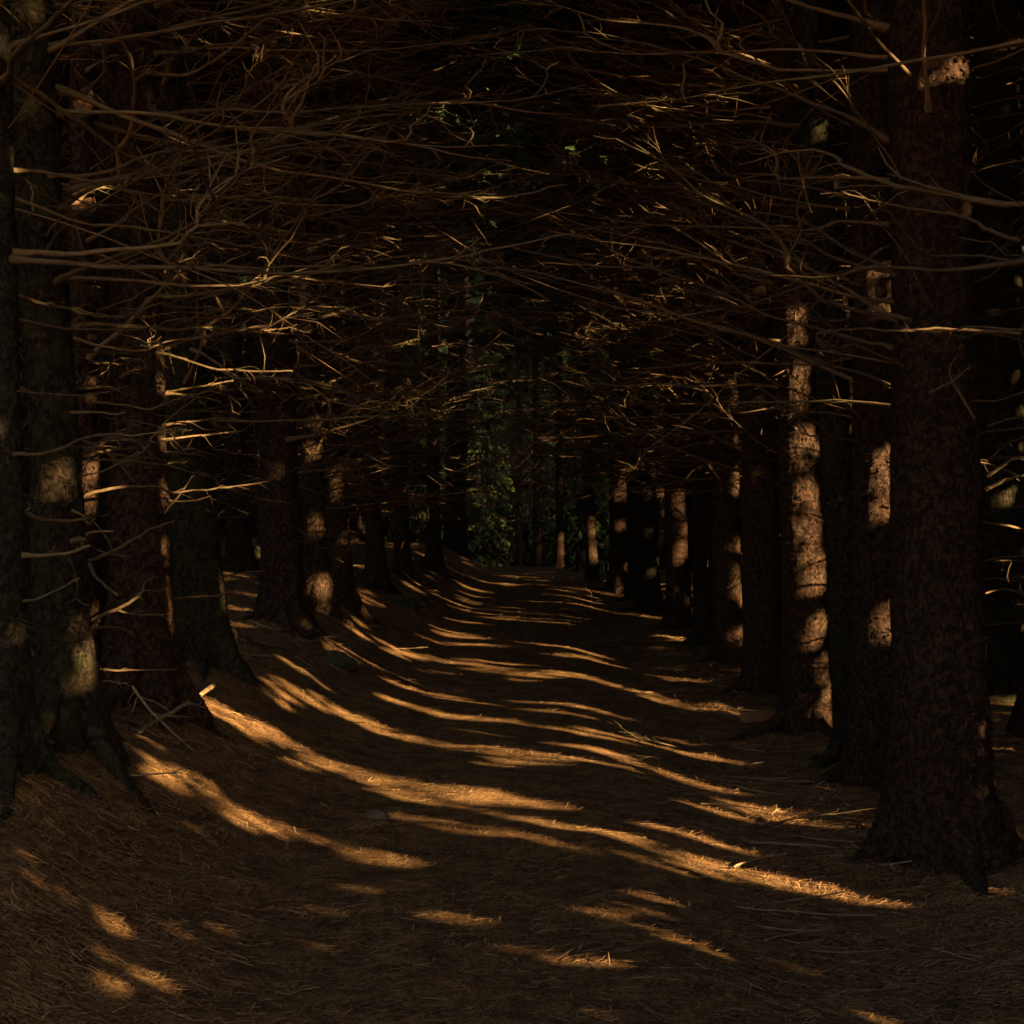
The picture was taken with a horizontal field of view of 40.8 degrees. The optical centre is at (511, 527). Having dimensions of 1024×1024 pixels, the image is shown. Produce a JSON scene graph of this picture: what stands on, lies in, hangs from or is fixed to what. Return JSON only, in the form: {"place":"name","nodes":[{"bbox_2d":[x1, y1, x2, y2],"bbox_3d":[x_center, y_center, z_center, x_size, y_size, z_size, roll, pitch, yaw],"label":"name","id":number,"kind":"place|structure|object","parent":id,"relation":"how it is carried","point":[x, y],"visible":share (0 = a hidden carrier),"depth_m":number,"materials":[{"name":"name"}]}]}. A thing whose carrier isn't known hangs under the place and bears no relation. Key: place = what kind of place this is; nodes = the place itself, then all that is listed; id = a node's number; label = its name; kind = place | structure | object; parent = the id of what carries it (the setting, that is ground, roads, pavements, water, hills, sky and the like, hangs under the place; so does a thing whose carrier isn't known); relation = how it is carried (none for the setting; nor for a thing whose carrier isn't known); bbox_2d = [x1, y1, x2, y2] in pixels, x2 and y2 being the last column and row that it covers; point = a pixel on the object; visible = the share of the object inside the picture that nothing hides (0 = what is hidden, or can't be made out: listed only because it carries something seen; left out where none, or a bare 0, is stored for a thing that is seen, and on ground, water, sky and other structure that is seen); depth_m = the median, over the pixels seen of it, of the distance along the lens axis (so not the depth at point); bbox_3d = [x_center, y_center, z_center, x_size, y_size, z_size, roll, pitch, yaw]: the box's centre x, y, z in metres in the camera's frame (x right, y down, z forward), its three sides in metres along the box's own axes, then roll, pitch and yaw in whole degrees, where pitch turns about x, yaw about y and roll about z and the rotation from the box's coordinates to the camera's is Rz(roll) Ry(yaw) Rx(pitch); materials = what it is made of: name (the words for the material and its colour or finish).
{"place":"outdoors","nodes":[
{"label":"outdoors","id":0,"kind":"place"},
{"bbox_2d":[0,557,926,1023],"bbox_3d":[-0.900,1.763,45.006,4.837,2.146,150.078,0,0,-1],"label":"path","id":1,"kind":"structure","parent":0,"point":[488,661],"depth_m":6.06,"materials":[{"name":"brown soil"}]},
{"bbox_2d":[321,650,357,671],"bbox_3d":[-1.522,1.196,12.144,0.314,0.236,0.255,0,0,0],"label":"mossy rock","id":2,"kind":"object","parent":1,"relation":"on","point":[342,660],"visible":0.66,"depth_m":12.06,"materials":[{"name":"stone"}]},
{"bbox_2d":[365,809,390,819],"bbox_3d":[-0.689,1.474,7.044,0.136,0.072,0.114,0,0,0],"label":"stone","id":3,"kind":"object","parent":1,"relation":"on","point":[380,814],"visible":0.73,"depth_m":7.00,"materials":[{"name":"grey stone"}]},
{"bbox_2d":[386,593,419,609],"bbox_3d":[-1.456,0.979,18.257,0.463,0.220,0.314,0,0,0],"label":"mossy rock","id":4,"kind":"object","parent":1,"relation":"on","point":[410,603],"visible":0.73,"depth_m":18.14,"materials":[{"name":"stone"}]},
{"bbox_2d":[446,196,593,566],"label":"spruce tree","id":5,"kind":"object","parent":1,"relation":"on","point":[518,555],"visible":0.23,"depth_m":46.88,"materials":[{"name":"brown plant"}]},
{"bbox_2d":[464,106,604,566],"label":"spruce tree","id":6,"kind":"object","parent":1,"relation":"on","point":[536,548],"visible":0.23,"depth_m":42.85,"materials":[{"name":"brown plant"}]},
{"bbox_2d":[463,40,661,569],"bbox_3d":[1.278,-6.504,36.009,5.742,15.908,5.605,0,0,0],"label":"spruce tree","id":7,"kind":"object","parent":1,"relation":"on","point":[559,537],"visible":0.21,"depth_m":35.87,"materials":[{"name":"brown plant"}]},
{"bbox_2d":[775,909,873,918],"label":"twig","id":8,"kind":"object","parent":1,"relation":"on","point":[844,915],"visible":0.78,"depth_m":5.72,"materials":[{"name":"brown wood"}]},
{"bbox_2d":[811,944,882,952],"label":"twig","id":9,"kind":"object","parent":1,"relation":"on","point":[832,951],"visible":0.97,"depth_m":5.23,"materials":[{"name":"brown wood"}]},
{"bbox_2d":[0,534,1023,1023],"bbox_3d":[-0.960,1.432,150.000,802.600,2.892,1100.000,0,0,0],"label":"forest floor","id":10,"kind":"structure","parent":0,"point":[668,674],"depth_m":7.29,"materials":[{"name":"brown plant"}]},
{"bbox_2d":[55,40,210,315],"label":"spruce tree","id":11,"kind":"object","parent":10,"relation":"on","point":[64,199],"visible":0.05,"depth_m":12.11,"materials":[{"name":"brown plant"}]},
{"bbox_2d":[54,0,218,496],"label":"spruce tree","id":12,"kind":"object","parent":10,"relation":"on","point":[59,37],"visible":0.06,"depth_m":13.52,"materials":[{"name":"brown plant"}]},
{"bbox_2d":[61,78,232,426],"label":"spruce tree","id":13,"kind":"object","parent":10,"relation":"on","point":[98,82],"visible":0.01,"depth_m":26.39,"materials":[{"name":"brown plant"}]},
{"bbox_2d":[62,9,239,424],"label":"spruce tree","id":14,"kind":"object","parent":10,"relation":"on","point":[68,77],"depth_m":24.23,"materials":[{"name":"brown plant"}]},
{"bbox_2d":[16,1,292,654],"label":"spruce tree","id":15,"kind":"object","parent":10,"relation":"on","point":[27,472],"visible":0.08,"depth_m":10.04,"materials":[{"name":"brown plant"}]},
{"bbox_2d":[126,685,192,750],"bbox_3d":[-1.932,0.941,7.406,0.766,0.427,0.244,0,0,28],"label":"fallen branch","id":16,"kind":"object","parent":10,"relation":"on","point":[139,696],"visible":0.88,"depth_m":7.42,"materials":[{"name":"brown wood"}]},
{"bbox_2d":[62,83,256,481],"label":"spruce tree","id":17,"kind":"object","parent":10,"relation":"on","point":[66,122],"depth_m":25.73,"materials":[{"name":"brown plant"}]},
{"bbox_2d":[125,0,218,74],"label":"spruce tree","id":18,"kind":"object","parent":10,"relation":"on","point":[142,9],"visible":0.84,"depth_m":6.62,"materials":[{"name":"brown plant"}]},
{"bbox_2d":[61,3,283,537],"bbox_3d":[-6.062,-7.551,21.004,4.600,16.608,4.277,0,0,30],"label":"spruce tree","id":19,"kind":"object","parent":10,"relation":"on","point":[239,50],"visible":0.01,"depth_m":21.11,"materials":[{"name":"brown plant"}]},
{"bbox_2d":[134,683,215,737],"bbox_3d":[-1.868,1.011,7.770,0.395,0.129,1.639,0,0,0],"label":"fallen branch","id":20,"kind":"object","parent":10,"relation":"on","point":[202,693],"visible":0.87,"depth_m":7.58,"materials":[{"name":"brown wood"}]},
{"bbox_2d":[61,0,292,499],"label":"spruce tree","id":21,"kind":"object","parent":10,"relation":"on","point":[213,9],"visible":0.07,"depth_m":19.41,"materials":[{"name":"brown plant"}]},
{"bbox_2d":[61,0,299,588],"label":"spruce tree","id":22,"kind":"object","parent":10,"relation":"on","point":[200,82],"visible":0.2,"depth_m":16.16,"materials":[{"name":"brown plant"}]},
{"bbox_2d":[94,136,335,537],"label":"spruce tree","id":23,"kind":"object","parent":10,"relation":"on","point":[222,522],"visible":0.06,"depth_m":28.25,"materials":[{"name":"brown plant"}]},
{"bbox_2d":[64,0,372,571],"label":"spruce tree","id":24,"kind":"object","parent":10,"relation":"on","point":[239,553],"visible":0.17,"depth_m":19.88,"materials":[{"name":"brown plant"}]},
{"bbox_2d":[203,206,258,466],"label":"spruce tree","id":25,"kind":"object","parent":10,"relation":"on","point":[207,300],"visible":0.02,"depth_m":35.72,"materials":[{"name":"brown plant"}]},
{"bbox_2d":[220,544,259,568],"bbox_3d":[-4.049,0.484,20.702,0.939,0.532,0.752,0,0,0],"label":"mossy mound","id":26,"kind":"object","parent":10,"relation":"on","point":[256,549],"visible":0.12,"depth_m":20.45,"materials":[{"name":"green plant"}]},
{"bbox_2d":[241,282,259,533],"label":"spruce tree","id":27,"kind":"object","parent":10,"relation":"on","point":[255,523],"visible":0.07,"depth_m":44.34,"materials":[{"name":"brown plant"}]},
{"bbox_2d":[248,619,295,632],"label":"fallen branch","id":28,"kind":"object","parent":10,"relation":"on","point":[250,621],"visible":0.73,"depth_m":12.23,"materials":[{"name":"brown wood"}]},
{"bbox_2d":[203,155,342,536],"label":"spruce tree","id":29,"kind":"object","parent":10,"relation":"on","point":[253,532],"visible":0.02,"depth_m":31.40,"materials":[{"name":"brown plant"}]},
{"bbox_2d":[205,156,348,502],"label":"spruce tree","id":30,"kind":"object","parent":10,"relation":"on","point":[251,313],"visible":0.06,"depth_m":34.15,"materials":[{"name":"brown plant"}]},
{"bbox_2d":[55,0,506,729],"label":"spruce tree","id":31,"kind":"object","parent":10,"relation":"on","point":[81,158],"visible":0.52,"depth_m":7.51,"materials":[{"name":"brown plant"}]},
{"bbox_2d":[10,0,566,814],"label":"spruce tree","id":32,"kind":"object","parent":10,"relation":"on","point":[74,710],"visible":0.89,"depth_m":6.32,"materials":[{"name":"brown plant"}]},
{"bbox_2d":[68,0,530,700],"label":"spruce tree","id":33,"kind":"object","parent":10,"relation":"on","point":[206,632],"visible":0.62,"depth_m":9.62,"materials":[{"name":"brown plant"}]},
{"bbox_2d":[0,0,606,824],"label":"spruce tree","id":34,"kind":"object","parent":10,"relation":"on","point":[24,746],"visible":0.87,"depth_m":5.65,"materials":[{"name":"brown plant"}]},
{"bbox_2d":[181,0,426,535],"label":"spruce tree","id":35,"kind":"object","parent":10,"relation":"on","point":[246,63],"visible":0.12,"depth_m":22.78,"materials":[{"name":"brown plant"}]},
{"bbox_2d":[205,51,405,544],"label":"spruce tree","id":36,"kind":"object","parent":10,"relation":"on","point":[309,99],"visible":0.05,"depth_m":25.41,"materials":[{"name":"brown plant"}]},
{"bbox_2d":[2,0,615,745],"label":"spruce tree","id":37,"kind":"object","parent":10,"relation":"on","point":[128,80],"visible":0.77,"depth_m":7.67,"materials":[{"name":"brown plant"}]},
{"bbox_2d":[236,227,381,487],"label":"spruce tree","id":38,"kind":"object","parent":10,"relation":"on","point":[248,248],"visible":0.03,"depth_m":37.93,"materials":[{"name":"brown plant"}]},
{"bbox_2d":[238,227,383,534],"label":"spruce tree","id":39,"kind":"object","parent":10,"relation":"on","point":[298,442],"visible":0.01,"depth_m":39.48,"materials":[{"name":"brown plant"}]},
{"bbox_2d":[60,0,563,651],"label":"spruce tree","id":40,"kind":"object","parent":10,"relation":"on","point":[282,600],"visible":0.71,"depth_m":12.68,"materials":[{"name":"brown plant"}]},
{"bbox_2d":[206,22,422,552],"bbox_3d":[-4.235,-7.504,24.828,4.553,16.579,4.754,0,0,-29],"label":"spruce tree","id":41,"kind":"object","parent":10,"relation":"on","point":[309,95],"visible":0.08,"depth_m":24.30,"materials":[{"name":"brown plant"}]},
{"bbox_2d":[241,0,426,543],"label":"spruce tree","id":42,"kind":"object","parent":10,"relation":"on","point":[355,538],"visible":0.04,"depth_m":30.50,"materials":[{"name":"brown plant"}]},
{"bbox_2d":[234,151,439,525],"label":"spruce tree","id":43,"kind":"object","parent":10,"relation":"on","point":[337,198],"visible":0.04,"depth_m":32.65,"materials":[{"name":"brown plant"}]},
{"bbox_2d":[96,0,586,629],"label":"spruce tree","id":44,"kind":"object","parent":10,"relation":"on","point":[320,580],"visible":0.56,"depth_m":14.59,"materials":[{"name":"brown plant"}]},
{"bbox_2d":[244,25,439,537],"bbox_3d":[-4.024,-7.545,28.817,4.449,16.561,4.626,0,0,42],"label":"spruce tree","id":45,"kind":"object","parent":10,"relation":"on","point":[401,159],"visible":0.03,"depth_m":28.63,"materials":[{"name":"brown plant"}]},
{"bbox_2d":[296,180,444,541],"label":"spruce tree","id":46,"kind":"object","parent":10,"relation":"on","point":[358,527],"visible":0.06,"depth_m":35.02,"materials":[{"name":"brown plant"}]},
{"bbox_2d":[316,246,425,517],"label":"spruce tree","id":47,"kind":"object","parent":10,"relation":"on","point":[406,291],"visible":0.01,"depth_m":41.85,"materials":[{"name":"brown plant"}]},
{"bbox_2d":[314,119,446,534],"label":"spruce tree","id":48,"kind":"object","parent":10,"relation":"on","point":[361,476],"visible":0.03,"depth_m":38.80,"materials":[{"name":"brown plant"}]},
{"bbox_2d":[186,0,595,631],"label":"spruce tree","id":49,"kind":"object","parent":10,"relation":"on","point":[342,572],"visible":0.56,"depth_m":15.55,"materials":[{"name":"brown plant"}]},
{"bbox_2d":[204,0,586,596],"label":"spruce tree","id":50,"kind":"object","parent":10,"relation":"on","point":[375,573],"visible":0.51,"depth_m":18.30,"materials":[{"name":"brown plant"}]},
{"bbox_2d":[375,272,444,542],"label":"spruce tree","id":51,"kind":"object","parent":10,"relation":"on","point":[415,524],"visible":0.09,"depth_m":43.78,"materials":[{"name":"brown plant"}]},
{"bbox_2d":[243,0,610,609],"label":"spruce tree","id":52,"kind":"object","parent":10,"relation":"on","point":[402,559],"visible":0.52,"depth_m":21.07,"materials":[{"name":"brown plant"}]},
{"bbox_2d":[411,265,474,542],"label":"spruce tree","id":53,"kind":"object","parent":10,"relation":"on","point":[423,504],"visible":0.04,"depth_m":61.78,"materials":[{"name":"brown plant"}]},
{"bbox_2d":[297,0,594,581],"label":"spruce tree","id":54,"kind":"object","parent":10,"relation":"on","point":[432,559],"visible":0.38,"depth_m":23.90,"materials":[{"name":"brown plant"}]},
{"bbox_2d":[348,4,559,560],"bbox_3d":[-1.442,-6.974,33.011,5.291,15.849,5.792,0,0,0],"label":"spruce tree","id":55,"kind":"object","parent":10,"relation":"on","point":[456,540],"visible":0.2,"depth_m":32.78,"materials":[{"name":"brown plant"}]},
{"bbox_2d":[239,16,713,572],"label":"distant forest","id":56,"kind":"object","parent":10,"relation":"on","point":[495,374],"visible":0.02,"depth_m":68.16,"materials":[{"name":"green plant"}]},
{"bbox_2d":[442,247,514,566],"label":"spruce tree","id":57,"kind":"object","parent":10,"relation":"on","point":[484,553],"visible":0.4,"depth_m":57.71,"materials":[{"name":"green plant"}]},
{"bbox_2d":[504,301,574,569],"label":"spruce tree","id":58,"kind":"object","parent":10,"relation":"on","point":[548,529],"visible":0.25,"depth_m":65.60,"materials":[{"name":"green plant"}]},
{"bbox_2d":[455,18,688,580],"bbox_3d":[1.684,-7.691,28.871,5.845,18.335,5.420,0,0,0],"label":"spruce tree","id":59,"kind":"object","parent":10,"relation":"on","point":[592,572],"visible":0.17,"depth_m":28.97,"materials":[{"name":"brown plant"}]},
{"bbox_2d":[543,251,609,572],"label":"spruce tree","id":60,"kind":"object","parent":10,"relation":"on","point":[571,527],"visible":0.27,"depth_m":51.69,"materials":[{"name":"green plant"}]},
{"bbox_2d":[441,0,740,601],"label":"spruce tree","id":61,"kind":"object","parent":10,"relation":"on","point":[632,592],"visible":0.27,"depth_m":23.36,"materials":[{"name":"brown plant"}]},
{"bbox_2d":[464,2,739,593],"bbox_3d":[1.893,-7.076,25.282,5.947,17.257,5.917,0,0,0],"label":"spruce tree","id":62,"kind":"object","parent":10,"relation":"on","point":[616,582],"visible":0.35,"depth_m":25.00,"materials":[{"name":"brown plant"}]},
{"bbox_2d":[435,0,776,613],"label":"spruce tree","id":63,"kind":"object","parent":10,"relation":"on","point":[649,600],"visible":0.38,"depth_m":21.51,"materials":[{"name":"brown plant"}]},
{"bbox_2d":[413,0,851,649],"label":"spruce tree","id":64,"kind":"object","parent":10,"relation":"on","point":[701,574],"visible":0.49,"depth_m":17.12,"materials":[{"name":"brown plant"}]},
{"bbox_2d":[572,703,703,748],"bbox_3d":[0.911,1.459,10.140,1.047,0.268,0.491,4,7,-24],"label":"fallen branch","id":65,"kind":"object","parent":10,"relation":"on","point":[656,741],"visible":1,"depth_m":10.04,"materials":[{"name":"brown wood"}]},
{"bbox_2d":[568,161,713,561],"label":"spruce tree","id":66,"kind":"object","parent":10,"relation":"on","point":[660,506],"visible":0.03,"depth_m":40.06,"materials":[{"name":"brown plant"}]},
{"bbox_2d":[449,0,843,629],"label":"spruce tree","id":67,"kind":"object","parent":10,"relation":"on","point":[678,612],"visible":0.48,"depth_m":19.12,"materials":[{"name":"brown plant"}]},
{"bbox_2d":[590,183,714,566],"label":"spruce tree","id":68,"kind":"object","parent":10,"relation":"on","point":[688,517],"visible":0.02,"depth_m":32.51,"materials":[{"name":"brown plant"}]},
{"bbox_2d":[598,154,714,568],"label":"spruce tree","id":69,"kind":"object","parent":10,"relation":"on","point":[662,560],"visible":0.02,"depth_m":38.18,"materials":[{"name":"brown plant"}]},
{"bbox_2d":[498,0,852,667],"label":"spruce tree","id":70,"kind":"object","parent":10,"relation":"on","point":[726,637],"visible":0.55,"depth_m":15.37,"materials":[{"name":"brown plant"}]},
{"bbox_2d":[589,150,771,572],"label":"spruce tree","id":71,"kind":"object","parent":10,"relation":"on","point":[662,357],"depth_m":30.99,"materials":[{"name":"brown plant"}]},
{"bbox_2d":[634,753,739,772],"bbox_3d":[1.106,1.608,9.348,0.882,0.110,0.485,7,-17,4],"label":"fallen branch","id":72,"kind":"object","parent":10,"relation":"on","point":[684,767],"visible":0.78,"depth_m":9.31,"materials":[{"name":"brown wood"}]},
{"bbox_2d":[377,0,1023,898],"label":"spruce tree","id":73,"kind":"object","parent":10,"relation":"on","point":[941,808],"visible":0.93,"depth_m":6.57,"materials":[{"name":"brown plant"}]},
{"bbox_2d":[661,657,740,678],"bbox_3d":[2.009,1.519,14.517,0.777,0.190,1.462,-18,14,-29],"label":"fallen branch","id":74,"kind":"object","parent":10,"relation":"on","point":[711,662],"visible":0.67,"depth_m":14.72,"materials":[{"name":"brown wood"}]},
{"bbox_2d":[644,133,771,546],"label":"spruce tree","id":75,"kind":"object","parent":10,"relation":"on","point":[709,481],"visible":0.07,"depth_m":29.15,"materials":[{"name":"brown plant"}]},
{"bbox_2d":[644,54,771,584],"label":"spruce tree","id":76,"kind":"object","parent":10,"relation":"on","point":[739,344],"visible":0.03,"depth_m":26.49,"materials":[{"name":"brown plant"}]},
{"bbox_2d":[648,55,780,568],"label":"spruce tree","id":77,"kind":"object","parent":10,"relation":"on","point":[698,148],"visible":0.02,"depth_m":24.39,"materials":[{"name":"brown plant"}]},
{"bbox_2d":[446,0,1023,694],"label":"spruce tree","id":78,"kind":"object","parent":10,"relation":"on","point":[760,592],"visible":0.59,"depth_m":13.24,"materials":[{"name":"brown plant"}]},
{"bbox_2d":[465,0,1023,772],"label":"spruce tree","id":79,"kind":"object","parent":10,"relation":"on","point":[835,452],"visible":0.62,"depth_m":9.43,"materials":[{"name":"brown plant"}]},
{"bbox_2d":[740,711,774,724],"bbox_3d":[2.020,1.564,11.310,0.301,0.118,0.132,0,0,-10],"label":"cut log","id":80,"kind":"object","parent":10,"relation":"on","point":[748,718],"visible":0.9,"depth_m":11.26,"materials":[{"name":"brown wood"}]},
{"bbox_2d":[673,0,852,554],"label":"spruce tree","id":81,"kind":"object","parent":10,"relation":"on","point":[847,136],"visible":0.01,"depth_m":17.13,"materials":[{"name":"brown plant"}]},
{"bbox_2d":[533,0,1009,789],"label":"spruce tree","id":82,"kind":"object","parent":10,"relation":"on","point":[863,754],"visible":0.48,"depth_m":8.56,"materials":[{"name":"brown plant"}]},
{"bbox_2d":[535,0,1023,740],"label":"spruce tree","id":83,"kind":"object","parent":10,"relation":"on","point":[803,704],"visible":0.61,"depth_m":10.73,"materials":[{"name":"brown plant"}]},
{"bbox_2d":[762,925,829,940],"bbox_3d":[1.099,1.574,5.346,0.328,0.084,0.112,0,0,-17],"label":"twig","id":84,"kind":"object","parent":10,"relation":"on","point":[784,935],"visible":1,"depth_m":5.34,"materials":[{"name":"brown wood"}]},
{"bbox_2d":[590,0,1023,355],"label":"spruce tree","id":85,"kind":"object","parent":10,"relation":"on","point":[938,190],"visible":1,"depth_m":5.42,"materials":[{"name":"brown plant"}]},
{"bbox_2d":[648,55,972,553],"bbox_3d":[4.675,-6.730,21.630,4.956,16.579,4.708,0,0,0],"label":"spruce tree","id":86,"kind":"object","parent":10,"relation":"on","point":[714,143],"visible":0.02,"depth_m":22.42,"materials":[{"name":"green plant"}]},
{"bbox_2d":[774,884,849,904],"bbox_3d":[1.297,1.643,6.084,0.419,0.102,0.151,0,0,-17],"label":"twig","id":87,"kind":"object","parent":10,"relation":"on","point":[797,899],"visible":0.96,"depth_m":6.04,"materials":[{"name":"brown wood"}]},
{"bbox_2d":[655,0,973,545],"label":"spruce tree","id":88,"kind":"object","parent":10,"relation":"on","point":[841,21],"visible":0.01,"depth_m":19.25,"materials":[{"name":"brown plant"}]},
{"bbox_2d":[781,831,855,842],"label":"twig","id":89,"kind":"object","parent":10,"relation":"on","point":[828,839],"visible":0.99,"depth_m":7.24,"materials":[{"name":"brown wood"}]},
{"bbox_2d":[664,0,973,542],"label":"spruce tree","id":90,"kind":"object","parent":10,"relation":"on","point":[830,28],"visible":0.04,"depth_m":16.00,"materials":[{"name":"brown plant"}]},
{"bbox_2d":[765,806,876,827],"bbox_3d":[1.943,1.625,7.701,1.093,0.171,0.347,2,-19,2],"label":"fallen branch","id":91,"kind":"object","parent":10,"relation":"on","point":[769,825],"visible":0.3,"depth_m":7.58,"materials":[{"name":"brown wood"}]},
{"bbox_2d":[757,0,1023,703],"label":"spruce tree","id":92,"kind":"object","parent":10,"relation":"on","point":[1001,367],"visible":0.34,"depth_m":12.06,"materials":[{"name":"brown plant"}]},
{"bbox_2d":[769,0,1023,221],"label":"spruce tree","id":93,"kind":"object","parent":10,"relation":"on","point":[1020,22],"depth_m":19.19,"materials":[{"name":"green plant"}]},
{"bbox_2d":[825,0,1023,396],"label":"spruce tree","id":94,"kind":"object","parent":10,"relation":"on","point":[841,4],"depth_m":14.95,"materials":[{"name":"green plant"}]},
{"bbox_2d":[831,0,1023,738],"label":"spruce tree","id":95,"kind":"object","parent":10,"relation":"on","point":[1015,725],"visible":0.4,"depth_m":10.29,"materials":[{"name":"brown plant"}]},
{"bbox_2d":[969,0,1023,303],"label":"spruce tree","id":96,"kind":"object","parent":10,"relation":"on","point":[1021,6],"visible":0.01,"depth_m":18.43,"materials":[{"name":"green plant"}]},
{"bbox_2d":[970,1,1023,325],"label":"spruce tree","id":97,"kind":"object","parent":10,"relation":"on","point":[1022,58],"depth_m":19.54,"materials":[{"name":"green plant"}]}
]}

